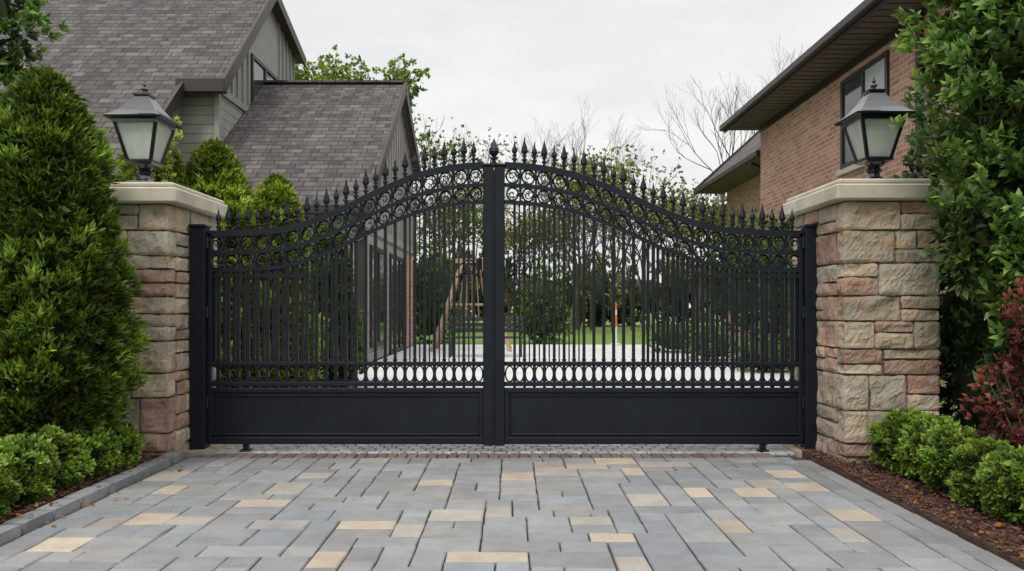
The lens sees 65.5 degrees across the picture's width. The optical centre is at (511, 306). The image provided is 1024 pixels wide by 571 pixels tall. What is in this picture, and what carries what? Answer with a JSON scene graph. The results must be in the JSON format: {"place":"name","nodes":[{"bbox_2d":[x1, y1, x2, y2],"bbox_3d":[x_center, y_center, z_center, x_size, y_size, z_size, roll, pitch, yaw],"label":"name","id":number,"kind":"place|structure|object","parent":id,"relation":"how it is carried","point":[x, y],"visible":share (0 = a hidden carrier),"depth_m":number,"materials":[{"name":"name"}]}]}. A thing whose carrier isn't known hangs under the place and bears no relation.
{"place":"outdoors","nodes":[
{"label":"outdoors","id":0,"kind":"place"},
{"bbox_2d":[0,444,1023,570],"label":"paver driveway","id":1,"kind":"structure","parent":0,"point":[329,507],"depth_m":4.31,"materials":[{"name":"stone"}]},
{"bbox_2d":[187,137,817,456],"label":"driveway gate","id":2,"kind":"structure","parent":1,"relation":"on","point":[493,410],"depth_m":6.28,"materials":[{"name":"metal"}]},
{"bbox_2d":[282,0,863,307],"label":"sky","id":3,"kind":"structure","parent":0,"point":[500,65],"materials":[{"name":"white"}]},
{"bbox_2d":[330,345,974,425],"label":"concrete driveway","id":4,"kind":"structure","parent":0,"point":[549,373],"depth_m":14.23,"materials":[{"name":"grey concrete"}]},
{"bbox_2d":[430,258,511,351],"bbox_3d":[-1.050,-0.051,21.000,2.104,2.438,1.496,0,0,0],"label":"wooden swing set","id":5,"kind":"object","parent":4,"relation":"on","point":[507,341],"visible":0.32,"depth_m":20.83,"materials":[{"name":"brown wood"}]},
{"bbox_2d":[450,315,522,356],"bbox_3d":[-0.600,0.665,18.275,1.700,0.950,0.550,0,0,0],"label":"garden bench","id":6,"kind":"object","parent":4,"relation":"on","point":[481,329],"visible":0.41,"depth_m":18.45,"materials":[{"name":"paint"}]},
{"bbox_2d":[610,302,619,345],"bbox_3d":[3.050,0.503,23.500,0.300,1.273,0.292,0,0,0],"label":"traffic marker post","id":7,"kind":"object","parent":4,"relation":"on","point":[617,344],"visible":0.65,"depth_m":23.45,"materials":[{"name":"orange plastic"}]},
{"bbox_2d":[645,316,690,352],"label":"shrub","id":8,"kind":"object","parent":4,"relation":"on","point":[669,336],"visible":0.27,"depth_m":19.71,"materials":[{"name":"green plant"}]},
{"bbox_2d":[378,308,1019,424],"bbox_3d":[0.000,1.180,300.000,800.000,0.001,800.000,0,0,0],"label":"ground","id":9,"kind":"structure","parent":0,"point":[628,335],"depth_m":31.53,"materials":[{"name":"green plant"}]},
{"bbox_2d":[0,63,153,442],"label":"arborvitae tree","id":10,"kind":"object","parent":9,"relation":"on","point":[73,337],"visible":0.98,"depth_m":4.95,"materials":[{"name":"green plant"}]},
{"bbox_2d":[0,452,160,524],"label":"mulch bed","id":11,"kind":"object","parent":9,"relation":"on","point":[20,507],"visible":0.09,"depth_m":4.70,"materials":[{"name":"brown soil"}]},
{"bbox_2d":[0,0,71,96],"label":"broadleaf tree","id":12,"kind":"object","parent":11,"relation":"on","point":[10,62],"visible":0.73,"depth_m":6.56,"materials":[{"name":"green plant"}]},
{"bbox_2d":[0,416,146,516],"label":"boxwood hedge","id":13,"kind":"object","parent":11,"relation":"on","point":[45,459],"visible":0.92,"depth_m":4.75,"materials":[{"name":"green plant"}]},
{"bbox_2d":[0,451,186,546],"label":"stone kerb","id":14,"kind":"structure","parent":9,"relation":"on","point":[21,526],"depth_m":4.58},
{"bbox_2d":[111,140,184,184],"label":"arborvitae shrub","id":15,"kind":"object","parent":9,"relation":"on","point":[125,167],"visible":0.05,"depth_m":8.35,"materials":[{"name":"green plant"}]},
{"bbox_2d":[122,116,185,185],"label":"yellow green shrub","id":16,"kind":"object","parent":9,"relation":"on","point":[166,177],"visible":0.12,"depth_m":7.99,"materials":[{"name":"green plant"}]},
{"bbox_2d":[122,204,190,452],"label":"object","id":17,"kind":"object","parent":9,"relation":"on","point":[166,269],"visible":0.14,"depth_m":5.92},
{"bbox_2d":[113,204,217,456],"bbox_3d":[-2.840,0.202,6.359,0.659,1.959,1.009,0,0,0],"label":"stone facing","id":18,"kind":"object","parent":17,"relation":"attached to","point":[156,417],"visible":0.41,"depth_m":5.89,"materials":[{"name":"beige stone"}]},
{"bbox_2d":[108,182,227,218],"bbox_3d":[-2.840,-0.839,6.365,0.770,0.153,1.120,0,0,0],"label":"cap","id":19,"kind":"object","parent":17,"relation":"on","point":[178,195],"depth_m":5.84,"materials":[{"name":"stone"}]},
{"bbox_2d":[102,81,183,181],"bbox_3d":[-2.860,-1.337,6.200,0.436,0.845,0.436,0,0,0],"label":"pillar lantern","id":20,"kind":"object","parent":19,"relation":"on","point":[146,126],"visible":0.98,"depth_m":6.09,"materials":[{"name":"black metal"}]},
{"bbox_2d":[179,135,271,386],"bbox_3d":[-3.245,-0.328,8.588,1.462,3.030,1.452,0,0,0],"label":"arborvitae shrub","id":21,"kind":"object","parent":9,"relation":"on","point":[213,168],"visible":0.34,"depth_m":8.38,"materials":[{"name":"green plant"}]},
{"bbox_2d":[245,172,329,386],"bbox_3d":[-2.623,-0.171,9.018,1.139,2.723,1.119,0,0,0],"label":"arborvitae shrub","id":22,"kind":"object","parent":9,"relation":"on","point":[274,190],"visible":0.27,"depth_m":8.79,"materials":[{"name":"green plant"}]},
{"bbox_2d":[171,10,412,360],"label":"walls","id":23,"kind":"structure","parent":9,"relation":"on","point":[194,113],"depth_m":17.68,"materials":[{"name":"grey wood"}]},
{"bbox_2d":[0,0,419,203],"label":"shingle roof","id":24,"kind":"structure","parent":23,"relation":"on","point":[311,140],"depth_m":17.74,"materials":[{"name":"grey"}]},
{"bbox_2d":[115,0,421,358],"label":"trim and gutters","id":25,"kind":"structure","parent":23,"relation":"attached to","point":[202,86],"depth_m":16.54,"materials":[{"name":"metal"}]},
{"bbox_2d":[214,23,412,254],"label":"battens","id":26,"kind":"object","parent":23,"relation":"attached to","point":[402,139],"visible":0.41,"depth_m":20.00,"materials":[{"name":"grey wood"}]},
{"bbox_2d":[251,53,402,353],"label":"windows","id":27,"kind":"structure","parent":23,"relation":"attached to","point":[260,71],"depth_m":18.80,"materials":[{"name":"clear glass"}]},
{"bbox_2d":[263,80,404,82],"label":"ridge caps","id":28,"kind":"object","parent":23,"relation":"attached to","point":[333,81],"visible":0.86,"depth_m":19.95,"materials":[{"name":"grey"}]},
{"bbox_2d":[295,61,358,79],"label":"deciduous tree","id":29,"kind":"object","parent":9,"relation":"on","point":[305,74],"visible":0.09,"depth_m":30.95,"materials":[{"name":"green plant"}]},
{"bbox_2d":[308,222,363,386],"bbox_3d":[-2.582,0.056,11.197,1.076,2.534,1.162,0,0,0],"label":"arborvitae shrub","id":30,"kind":"object","parent":9,"relation":"on","point":[350,369],"visible":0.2,"depth_m":10.98,"materials":[{"name":"green plant"}]},
{"bbox_2d":[313,44,430,112],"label":"deciduous tree","id":31,"kind":"object","parent":9,"relation":"on","point":[399,74],"visible":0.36,"depth_m":30.30,"materials":[{"name":"green plant"}]},
{"bbox_2d":[413,189,430,253],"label":"woodland tree","id":32,"kind":"object","parent":9,"relation":"on","point":[418,220],"visible":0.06,"depth_m":42.49,"materials":[{"name":"green plant"}]},
{"bbox_2d":[416,239,461,343],"bbox_3d":[-2.745,-0.453,25.497,2.452,3.401,2.388,0,0,0],"label":"round shrub","id":33,"kind":"object","parent":9,"relation":"on","point":[431,294],"visible":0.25,"depth_m":24.94,"materials":[{"name":"green plant"}]},
{"bbox_2d":[413,180,472,235],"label":"deciduous tree","id":34,"kind":"object","parent":9,"relation":"on","point":[442,197],"visible":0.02,"depth_m":33.55,"materials":[{"name":"green plant"}]},
{"bbox_2d":[413,170,482,258],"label":"woodland tree","id":35,"kind":"object","parent":9,"relation":"on","point":[432,215],"visible":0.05,"depth_m":41.55,"materials":[{"name":"green plant"}]},
{"bbox_2d":[413,117,485,226],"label":"deciduous tree","id":36,"kind":"object","parent":9,"relation":"on","point":[424,137],"visible":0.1,"depth_m":30.11,"materials":[{"name":"green plant"}]},
{"bbox_2d":[413,122,508,312],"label":"bare tree","id":37,"kind":"object","parent":9,"relation":"on","point":[454,182],"visible":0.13,"depth_m":41.65,"materials":[{"name":"brown plant"}]},
{"bbox_2d":[416,176,520,332],"bbox_3d":[-2.188,-2.177,35.339,6.995,6.834,4.410,0,0,-20],"label":"deciduous tree","id":38,"kind":"object","parent":9,"relation":"on","point":[480,226],"visible":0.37,"depth_m":35.28,"materials":[{"name":"green plant"}]},
{"bbox_2d":[422,172,528,327],"bbox_3d":[-2.640,-2.907,39.869,6.443,8.294,4.775,0,0,23],"label":"woodland tree","id":39,"kind":"object","parent":9,"relation":"on","point":[465,226],"visible":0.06,"depth_m":39.55,"materials":[{"name":"green plant"}]},
{"bbox_2d":[413,113,544,260],"bbox_3d":[-2.913,-3.275,32.105,8.419,9.030,6.321,0,0,-44],"label":"deciduous tree","id":40,"kind":"object","parent":9,"relation":"on","point":[431,229],"visible":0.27,"depth_m":32.73,"materials":[{"name":"green plant"}]},
{"bbox_2d":[443,175,556,327],"bbox_3d":[-0.883,-2.590,37.770,6.728,7.660,4.952,0,0,23],"label":"woodland tree","id":41,"kind":"object","parent":9,"relation":"on","point":[506,288],"visible":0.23,"depth_m":37.92,"materials":[{"name":"green plant"}]},
{"bbox_2d":[505,196,580,329],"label":"deciduous tree","id":42,"kind":"object","parent":9,"relation":"on","point":[531,236],"visible":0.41,"depth_m":36.34,"materials":[{"name":"green plant"}]},
{"bbox_2d":[516,261,571,343],"bbox_3d":[1.020,-0.124,25.472,1.964,2.715,1.780,0,0,0],"label":"round shrub","id":43,"kind":"object","parent":9,"relation":"on","point":[541,309],"visible":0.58,"depth_m":25.14,"materials":[{"name":"green plant"}]},
{"bbox_2d":[516,201,595,285],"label":"woodland tree","id":44,"kind":"object","parent":9,"relation":"on","point":[561,258],"visible":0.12,"depth_m":40.80,"materials":[{"name":"green plant"}]},
{"bbox_2d":[497,143,628,333],"bbox_3d":[1.747,-2.892,33.791,5.428,8.264,8.062,0,0,25],"label":"deciduous tree","id":45,"kind":"object","parent":9,"relation":"on","point":[573,189],"visible":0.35,"depth_m":33.80,"materials":[{"name":"green plant"}]},
{"bbox_2d":[416,233,720,327],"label":"distant trees","id":46,"kind":"object","parent":9,"relation":"on","point":[618,299],"visible":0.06,"depth_m":45.93,"materials":[{"name":"green plant"}]},
{"bbox_2d":[500,96,648,329],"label":"bare tree","id":47,"kind":"object","parent":9,"relation":"on","point":[580,157],"visible":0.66,"depth_m":40.77,"materials":[{"name":"brown plant"}]},
{"bbox_2d":[530,207,641,330],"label":"woodland tree","id":48,"kind":"object","parent":9,"relation":"on","point":[589,258],"visible":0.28,"depth_m":39.40,"materials":[{"name":"green plant"}]},
{"bbox_2d":[562,144,684,332],"bbox_3d":[5.128,-3.229,35.831,5.263,8.938,7.952,0,0,12],"label":"deciduous tree","id":49,"kind":"object","parent":9,"relation":"on","point":[630,162],"visible":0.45,"depth_m":35.55,"materials":[{"name":"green plant"}]},
{"bbox_2d":[580,189,687,329],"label":"woodland tree","id":50,"kind":"object","parent":9,"relation":"on","point":[629,285],"visible":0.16,"depth_m":40.71,"materials":[{"name":"green plant"}]},
{"bbox_2d":[586,171,696,331],"bbox_3d":[5.529,-2.513,38.241,5.334,7.506,7.096,0,0,-29],"label":"deciduous tree","id":51,"kind":"object","parent":9,"relation":"on","point":[678,190],"visible":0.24,"depth_m":36.93,"materials":[{"name":"green plant"}]},
{"bbox_2d":[620,178,726,330],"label":"woodland tree","id":52,"kind":"object","parent":9,"relation":"on","point":[697,198],"visible":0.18,"depth_m":37.92,"materials":[{"name":"green plant"}]},
{"bbox_2d":[655,194,726,329],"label":"deciduous tree","id":53,"kind":"object","parent":9,"relation":"on","point":[716,195],"visible":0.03,"depth_m":39.87,"materials":[{"name":"green plant"}]},
{"bbox_2d":[654,190,728,330],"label":"deciduous tree","id":54,"kind":"object","parent":9,"relation":"on","point":[687,210],"visible":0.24,"depth_m":32.74,"materials":[{"name":"green plant"}]},
{"bbox_2d":[685,323,729,360],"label":"shrub","id":55,"kind":"object","parent":9,"relation":"on","point":[709,343],"visible":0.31,"depth_m":16.77,"materials":[{"name":"green plant"}]},
{"bbox_2d":[636,34,807,219],"bbox_3d":[10.040,-5.410,38.272,10.247,13.300,11.604,0,0,32],"label":"bare tree","id":56,"kind":"object","parent":9,"relation":"on","point":[721,154],"visible":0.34,"depth_m":38.38,"materials":[{"name":"brown plant"}]},
{"bbox_2d":[705,207,774,344],"bbox_3d":[6.193,-0.690,21.055,2.271,3.919,2.337,0,0,0],"label":"evergreen bush","id":57,"kind":"object","parent":9,"relation":"on","point":[733,244],"visible":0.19,"depth_m":20.96,"materials":[{"name":"green plant"}]},
{"bbox_2d":[728,333,789,372],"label":"shrub","id":58,"kind":"object","parent":9,"relation":"on","point":[766,369],"visible":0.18,"depth_m":13.79,"materials":[{"name":"green plant"}]},
{"bbox_2d":[733,214,795,344],"bbox_3d":[5.923,-0.467,18.004,2.119,3.362,2.193,0,0,0],"label":"evergreen bush","id":59,"kind":"object","parent":9,"relation":"on","point":[759,224],"visible":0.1,"depth_m":18.02,"materials":[{"name":"green plant"}]},
{"bbox_2d":[757,218,797,350],"bbox_3d":[5.592,-0.263,15.257,1.956,3.029,1.887,0,0,0],"label":"evergreen bush","id":60,"kind":"object","parent":9,"relation":"on","point":[787,224],"visible":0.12,"depth_m":15.30,"materials":[{"name":"green plant"}]},
{"bbox_2d":[782,228,796,331],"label":"evergreen bush","id":61,"kind":"object","parent":9,"relation":"on","point":[789,285],"visible":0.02,"depth_m":13.41,"materials":[{"name":"green plant"}]},
{"bbox_2d":[727,2,959,374],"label":"walls","id":62,"kind":"structure","parent":9,"relation":"on","point":[799,149],"depth_m":19.48,"materials":[{"name":"red brick"}]},
{"bbox_2d":[698,0,923,193],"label":"shingle roof","id":63,"kind":"structure","parent":62,"relation":"on","point":[740,176],"depth_m":18.63,"materials":[{"name":"brown wood"}]},
{"bbox_2d":[693,0,943,194],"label":"trim and gutters","id":64,"kind":"structure","parent":62,"relation":"attached to","point":[854,18],"depth_m":17.47,"materials":[{"name":"brown metal"}]},
{"bbox_2d":[732,3,924,127],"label":"soffit grooves","id":65,"kind":"object","parent":64,"relation":"attached to","point":[821,67],"visible":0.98,"depth_m":17.90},
{"bbox_2d":[836,42,995,176],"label":"windows","id":66,"kind":"structure","parent":62,"relation":"attached to","point":[854,86],"depth_m":16.84,"materials":[{"name":"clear glass"}]},
{"bbox_2d":[798,210,932,458],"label":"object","id":67,"kind":"object","parent":9,"relation":"on","point":[881,364],"visible":0.14,"depth_m":5.75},
{"bbox_2d":[792,201,940,463],"bbox_3d":[2.733,0.204,6.228,0.744,1.948,1.070,0,0,0],"label":"stone facing","id":68,"kind":"object","parent":9,"relation":"on","point":[849,249],"visible":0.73,"depth_m":5.72,"materials":[{"name":"beige stone"}]},
{"bbox_2d":[781,179,952,217],"bbox_3d":[2.730,-0.839,6.235,0.850,0.153,1.180,0,0,0],"label":"cap","id":69,"kind":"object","parent":68,"relation":"on","point":[838,191],"depth_m":5.67,"materials":[{"name":"stone"}]},
{"bbox_2d":[834,77,915,178],"bbox_3d":[2.770,-1.337,6.100,0.436,0.845,0.436,0,0,0],"label":"pillar lantern","id":70,"kind":"object","parent":69,"relation":"on","point":[872,137],"visible":0.93,"depth_m":6.00,"materials":[{"name":"black metal"}]},
{"bbox_2d":[793,426,1023,569],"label":"mulch bed","id":71,"kind":"object","parent":9,"relation":"on","point":[939,505],"visible":0.17,"depth_m":4.46,"materials":[{"name":"brown wood"}]},
{"bbox_2d":[0,455,1023,556],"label":"fallen leaves","id":72,"kind":"object","parent":71,"relation":"on","point":[999,524],"visible":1,"depth_m":4.46,"materials":[{"name":"brown plant"}]},
{"bbox_2d":[867,406,1023,524],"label":"boxwood hedge","id":73,"kind":"object","parent":71,"relation":"on","point":[967,467],"visible":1,"depth_m":4.66,"materials":[{"name":"green plant"}]},
{"bbox_2d":[889,0,1023,425],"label":"laurel tree","id":74,"kind":"object","parent":71,"relation":"on","point":[975,32],"visible":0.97,"depth_m":5.00,"materials":[{"name":"green plant"}]},
{"bbox_2d":[892,43,1023,447],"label":"evergreen hedge","id":75,"kind":"object","parent":71,"relation":"on","point":[963,324],"visible":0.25,"depth_m":6.00,"materials":[{"name":"green plant"}]},
{"bbox_2d":[958,275,1023,449],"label":"red barberry bush","id":76,"kind":"object","parent":71,"relation":"on","point":[1015,335],"visible":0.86,"depth_m":4.62,"materials":[{"name":"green plant"}]}
]}

